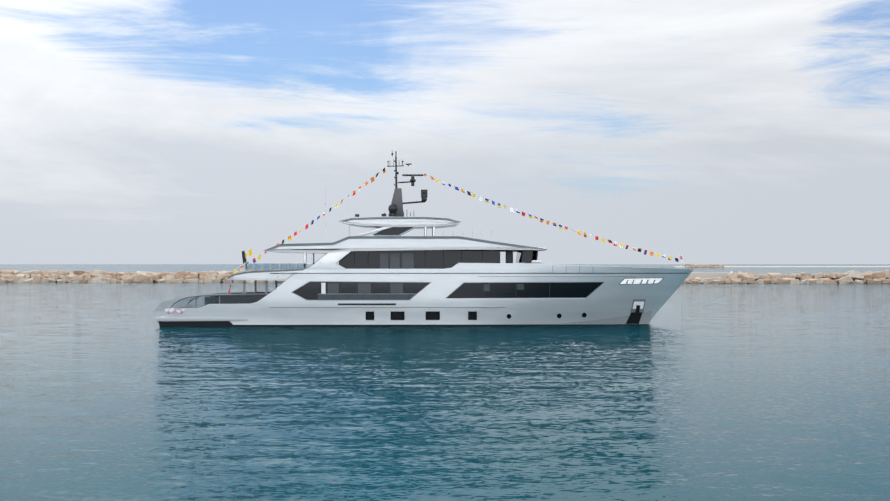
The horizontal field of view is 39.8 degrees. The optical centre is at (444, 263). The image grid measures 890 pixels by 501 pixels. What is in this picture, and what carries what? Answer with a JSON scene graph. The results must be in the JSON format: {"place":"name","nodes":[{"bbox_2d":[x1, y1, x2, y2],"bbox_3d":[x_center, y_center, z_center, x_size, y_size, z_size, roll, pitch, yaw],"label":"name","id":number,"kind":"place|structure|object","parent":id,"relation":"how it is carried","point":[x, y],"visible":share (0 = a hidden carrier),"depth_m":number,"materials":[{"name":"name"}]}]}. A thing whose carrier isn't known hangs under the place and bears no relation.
{"place":"outdoors","nodes":[
{"label":"outdoors","id":0,"kind":"place"},
{"bbox_2d":[245,264,303,270],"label":"furniture","id":1,"kind":"object","parent":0,"point":[273,267],"visible":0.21,"depth_m":123.64,"materials":[{"name":"grey"}]},
{"bbox_2d":[269,307,465,307],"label":"rub rail shade","id":2,"kind":"object","parent":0,"point":[367,307],"visible":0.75,"depth_m":114.73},
{"bbox_2d":[354,226,390,235],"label":"support","id":3,"kind":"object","parent":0,"point":[373,231],"depth_m":116.19,"materials":[{"name":"white metal"}]},
{"bbox_2d":[0,264,889,500],"bbox_3d":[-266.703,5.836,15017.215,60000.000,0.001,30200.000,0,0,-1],"label":"sea","id":4,"kind":"structure","parent":0,"point":[688,392],"depth_m":52.24,"materials":[{"name":"liquid"}]},
{"bbox_2d":[0,269,287,282],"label":"breakwater rocks","id":5,"kind":"object","parent":4,"relation":"in","point":[54,276],"visible":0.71,"depth_m":388.79,"materials":[{"name":"stone"}]},
{"bbox_2d":[165,263,692,326],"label":"yacht hull","id":6,"kind":"object","parent":4,"relation":"on","point":[609,297],"visible":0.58,"depth_m":114.97,"materials":[{"name":"silver metal"}]},
{"bbox_2d":[165,308,184,313],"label":"launch ribbon","id":7,"kind":"object","parent":6,"relation":"on","point":[181,311],"visible":1,"depth_m":114.71,"materials":[{"name":"pink"}]},
{"bbox_2d":[158,296,209,310],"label":"clear stern glass","id":8,"kind":"object","parent":6,"relation":"on","point":[185,303],"visible":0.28,"depth_m":115.31,"materials":[{"name":"clear glass"}]},
{"bbox_2d":[158,321,233,326],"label":"hull stern base","id":9,"kind":"object","parent":6,"relation":"attached to","point":[195,324],"visible":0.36,"depth_m":114.74,"materials":[{"name":"black"}]},
{"bbox_2d":[155,316,248,320],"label":"swim platform","id":10,"kind":"structure","parent":9,"relation":"on","point":[163,318],"depth_m":114.66,"materials":[{"name":"grey"}]},
{"bbox_2d":[176,296,217,307],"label":"furniture","id":11,"kind":"object","parent":6,"relation":"on","point":[193,301],"visible":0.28,"depth_m":120.11,"materials":[{"name":"grey"}]},
{"bbox_2d":[205,296,218,304],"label":"cabinet","id":12,"kind":"object","parent":6,"relation":"on","point":[212,299],"depth_m":115.14,"materials":[{"name":"grey"}]},
{"bbox_2d":[170,291,271,307],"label":"railing","id":13,"kind":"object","parent":6,"relation":"on","point":[226,294],"depth_m":115.10,"materials":[{"name":"grey metal"}]},
{"bbox_2d":[220,293,269,303],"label":"smoked stern glass","id":14,"kind":"object","parent":6,"relation":"on","point":[238,299],"visible":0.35,"depth_m":115.17,"materials":[{"name":"black glass"}]},
{"bbox_2d":[243,280,256,293],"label":"support pillars","id":15,"kind":"structure","parent":6,"relation":"on","point":[255,286],"depth_m":123.07,"materials":[{"name":"silver metal"}]},
{"bbox_2d":[227,269,303,280],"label":"deck overhang","id":16,"kind":"object","parent":6,"relation":"on","point":[258,275],"visible":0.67,"depth_m":114.83,"materials":[{"name":"silver metal"}]},
{"bbox_2d":[265,281,276,292],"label":"support pillars","id":17,"kind":"structure","parent":6,"relation":"on","point":[266,286],"depth_m":115.31,"materials":[{"name":"silver metal"}]},
{"bbox_2d":[245,264,305,270],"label":"aft rail glass","id":18,"kind":"object","parent":6,"relation":"on","point":[269,267],"visible":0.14,"depth_m":114.98,"materials":[{"name":"grey"}]},
{"bbox_2d":[304,253,313,268],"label":"support pillars","id":19,"kind":"structure","parent":6,"relation":"on","point":[305,259],"depth_m":115.06,"materials":[{"name":"white metal"}]},
{"bbox_2d":[309,251,350,268],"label":"side panel","id":20,"kind":"object","parent":6,"relation":"on","point":[328,260],"visible":0.96,"depth_m":114.64,"materials":[{"name":"silver metal"}]},
{"bbox_2d":[291,281,430,299],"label":"window frame","id":21,"kind":"object","parent":6,"relation":"attached to","point":[357,281],"visible":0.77,"depth_m":114.68,"materials":[{"name":"grey metal"}]},
{"bbox_2d":[321,283,325,293],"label":"window pillar","id":22,"kind":"structure","parent":21,"relation":"attached to","point":[323,288],"depth_m":114.62,"materials":[{"name":"silver metal"}]},
{"bbox_2d":[328,283,338,292],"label":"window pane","id":23,"kind":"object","parent":21,"relation":"attached to","point":[333,287],"visible":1,"depth_m":114.64,"materials":[{"name":"grey glass"}]},
{"bbox_2d":[293,282,428,299],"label":"saloon window","id":24,"kind":"structure","parent":21,"relation":"in","point":[310,291],"depth_m":114.68,"materials":[{"name":"grey glass"}]},
{"bbox_2d":[358,283,370,292],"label":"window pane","id":25,"kind":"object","parent":21,"relation":"attached to","point":[364,287],"visible":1,"depth_m":114.69,"materials":[{"name":"grey glass"}]},
{"bbox_2d":[390,283,402,292],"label":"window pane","id":26,"kind":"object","parent":21,"relation":"attached to","point":[396,287],"visible":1,"depth_m":114.75,"materials":[{"name":"grey glass"}]},
{"bbox_2d":[318,294,414,299],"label":"balcony railing","id":27,"kind":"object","parent":6,"relation":"attached to","point":[366,296],"depth_m":114.68,"materials":[{"name":"grey glass"}]},
{"bbox_2d":[338,303,395,304],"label":"vent slot","id":28,"kind":"object","parent":6,"relation":"attached to","point":[366,303],"visible":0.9,"depth_m":114.73,"materials":[{"name":"black"}]},
{"bbox_2d":[244,230,491,270],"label":"rail posts","id":29,"kind":"object","parent":6,"relation":"on","point":[305,263],"visible":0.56,"depth_m":114.97,"materials":[{"name":"silver metal"}]},
{"bbox_2d":[366,312,373,319],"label":"hull window","id":30,"kind":"structure","parent":6,"relation":"attached to","point":[369,315],"depth_m":114.84,"materials":[{"name":"black glass"}]},
{"bbox_2d":[269,306,504,306],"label":"rub rail","id":31,"kind":"object","parent":6,"relation":"on","point":[386,306],"visible":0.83,"depth_m":114.74,"materials":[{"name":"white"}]},
{"bbox_2d":[391,311,404,319],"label":"hull window","id":32,"kind":"structure","parent":6,"relation":"attached to","point":[397,315],"depth_m":114.89,"materials":[{"name":"black glass"}]},
{"bbox_2d":[264,236,546,253],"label":"upper deck roof","id":33,"kind":"structure","parent":6,"relation":"on","point":[397,243],"depth_m":115.29,"materials":[{"name":"white plastic"}]},
{"bbox_2d":[339,217,460,235],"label":"hardtop","id":34,"kind":"object","parent":33,"relation":"on","point":[415,222],"depth_m":116.34,"materials":[{"name":"white plastic"}]},
{"bbox_2d":[355,151,426,216],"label":"radar and antennas","id":35,"kind":"object","parent":34,"relation":"on","point":[392,208],"visible":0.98,"depth_m":119.43,"materials":[{"name":"black metal"}]},
{"bbox_2d":[388,188,403,216],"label":"mast","id":36,"kind":"object","parent":35,"relation":"attached to","point":[397,200],"visible":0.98,"depth_m":119.08,"materials":[{"name":"grey metal"}]},
{"bbox_2d":[228,165,679,290],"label":"flag line","id":37,"kind":"object","parent":35,"relation":"attached to","point":[453,185],"visible":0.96,"depth_m":119.60,"materials":[{"name":"multicoloured fabric"}]},
{"bbox_2d":[228,168,678,292],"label":"signal flags","id":38,"kind":"object","parent":37,"relation":"attached to","point":[504,207],"visible":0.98,"depth_m":119.70,"materials":[{"name":"multicoloured fabric"}]},
{"bbox_2d":[242,249,682,263],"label":"ensigns","id":39,"kind":"object","parent":37,"relation":"attached to","point":[250,254],"visible":0.96,"depth_m":119.27,"materials":[{"name":"red"}]},
{"bbox_2d":[515,251,532,262],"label":"wheelhouse front","id":40,"kind":"object","parent":33,"relation":"on","point":[523,256],"visible":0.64,"depth_m":116.00,"materials":[{"name":"black glass"}]},
{"bbox_2d":[532,251,537,259],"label":"window","id":41,"kind":"structure","parent":33,"relation":"attached to","point":[535,255],"depth_m":117.80,"materials":[{"name":"black glass"}]},
{"bbox_2d":[339,250,499,268],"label":"window band","id":42,"kind":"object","parent":6,"relation":"on","point":[428,259],"depth_m":115.83,"materials":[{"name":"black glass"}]},
{"bbox_2d":[380,253,387,268],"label":"window","id":43,"kind":"structure","parent":42,"relation":"attached to","point":[383,260],"depth_m":115.72,"materials":[{"name":"grey glass"}]},
{"bbox_2d":[390,253,399,268],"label":"window","id":44,"kind":"structure","parent":42,"relation":"attached to","point":[394,260],"depth_m":115.74,"materials":[{"name":"grey glass"}]},
{"bbox_2d":[402,253,413,268],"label":"window","id":45,"kind":"structure","parent":42,"relation":"attached to","point":[407,260],"depth_m":115.77,"materials":[{"name":"grey glass"}]},
{"bbox_2d":[426,311,439,319],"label":"hull window","id":46,"kind":"structure","parent":6,"relation":"attached to","point":[432,315],"depth_m":114.94,"materials":[{"name":"black glass"}]},
{"bbox_2d":[468,311,476,319],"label":"hull window","id":47,"kind":"structure","parent":6,"relation":"attached to","point":[472,315],"depth_m":115.07,"materials":[{"name":"black glass"}]},
{"bbox_2d":[270,273,687,273],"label":"groove","id":48,"kind":"object","parent":6,"relation":"on","point":[478,273],"visible":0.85,"depth_m":114.90,"materials":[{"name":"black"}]},
{"bbox_2d":[506,251,512,262],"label":"window","id":49,"kind":"structure","parent":6,"relation":"on","point":[509,256],"depth_m":115.97,"materials":[{"name":"black glass"}]},
{"bbox_2d":[444,298,585,299],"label":"window sill","id":50,"kind":"structure","parent":6,"relation":"attached to","point":[506,298],"depth_m":115.03,"materials":[{"name":"white metal"}]},
{"bbox_2d":[445,282,603,298],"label":"window frame","id":51,"kind":"object","parent":6,"relation":"attached to","point":[519,282],"visible":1,"depth_m":115.10,"materials":[{"name":"grey metal"}]},
{"bbox_2d":[447,282,602,297],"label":"window","id":52,"kind":"structure","parent":51,"relation":"in","point":[535,290],"depth_m":115.22,"materials":[{"name":"grey glass"}]},
{"bbox_2d":[484,284,489,290],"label":"window pane","id":53,"kind":"object","parent":52,"relation":"attached to","point":[486,287],"visible":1,"depth_m":114.93,"materials":[{"name":"grey glass"}]},
{"bbox_2d":[517,284,523,289],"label":"window pane","id":54,"kind":"object","parent":52,"relation":"attached to","point":[520,286],"visible":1,"depth_m":115.12,"materials":[{"name":"grey glass"}]},
{"bbox_2d":[563,311,651,323],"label":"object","id":55,"kind":"object","parent":6,"relation":"on","point":[645,317],"visible":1,"depth_m":118.42,"materials":[{"name":"silver metal"}]},
{"bbox_2d":[626,312,641,323],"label":"anchor plate","id":56,"kind":"object","parent":6,"relation":"attached to","point":[634,318],"visible":0.93,"depth_m":119.05,"materials":[{"name":"black"}]},
{"bbox_2d":[630,299,645,312],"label":"anchor","id":57,"kind":"object","parent":6,"relation":"on","point":[634,310],"visible":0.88,"depth_m":118.59,"materials":[{"name":"silver metal"}]},
{"bbox_2d":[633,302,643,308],"bbox_3d":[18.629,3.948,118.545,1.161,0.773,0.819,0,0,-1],"label":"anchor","id":58,"kind":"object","parent":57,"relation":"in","point":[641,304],"visible":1,"depth_m":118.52,"materials":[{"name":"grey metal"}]},
{"bbox_2d":[618,278,663,284],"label":"hawse frame","id":59,"kind":"object","parent":6,"relation":"on","point":[636,278],"visible":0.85,"depth_m":116.98,"materials":[{"name":"grey metal"}]},
{"bbox_2d":[620,278,662,283],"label":"hull opening","id":60,"kind":"object","parent":59,"relation":"in","point":[644,281],"visible":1,"depth_m":117.45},
{"bbox_2d":[685,264,723,267],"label":"breakwater rocks","id":61,"kind":"object","parent":4,"relation":"in","point":[703,266],"visible":0.92,"depth_m":1983.20,"materials":[{"name":"stone"}]},
{"bbox_2d":[688,272,729,278],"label":"quay wall","id":62,"kind":"structure","parent":4,"relation":"in","point":[723,275],"depth_m":377.10,"materials":[{"name":"grey concrete"}]},
{"bbox_2d":[682,277,741,283],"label":"low breakwater rocks","id":63,"kind":"object","parent":4,"relation":"in","point":[700,280],"visible":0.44,"depth_m":366.66,"materials":[{"name":"stone"}]},
{"bbox_2d":[727,270,889,283],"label":"breakwater rocks","id":64,"kind":"object","parent":4,"relation":"in","point":[868,277],"visible":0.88,"depth_m":370.01,"materials":[{"name":"stone"}]},
{"bbox_2d":[0,0,889,263],"label":"sky","id":65,"kind":"structure","parent":0,"point":[132,131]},
{"bbox_2d":[477,276,634,276],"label":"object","id":66,"kind":"object","parent":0,"point":[555,276],"visible":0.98,"depth_m":115.37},
{"bbox_2d":[674,266,889,266],"bbox_3d":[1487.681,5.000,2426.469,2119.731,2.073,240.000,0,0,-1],"label":"shore","id":67,"kind":"structure","parent":0,"point":[799,266],"depth_m":2320.10,"materials":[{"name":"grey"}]}
]}

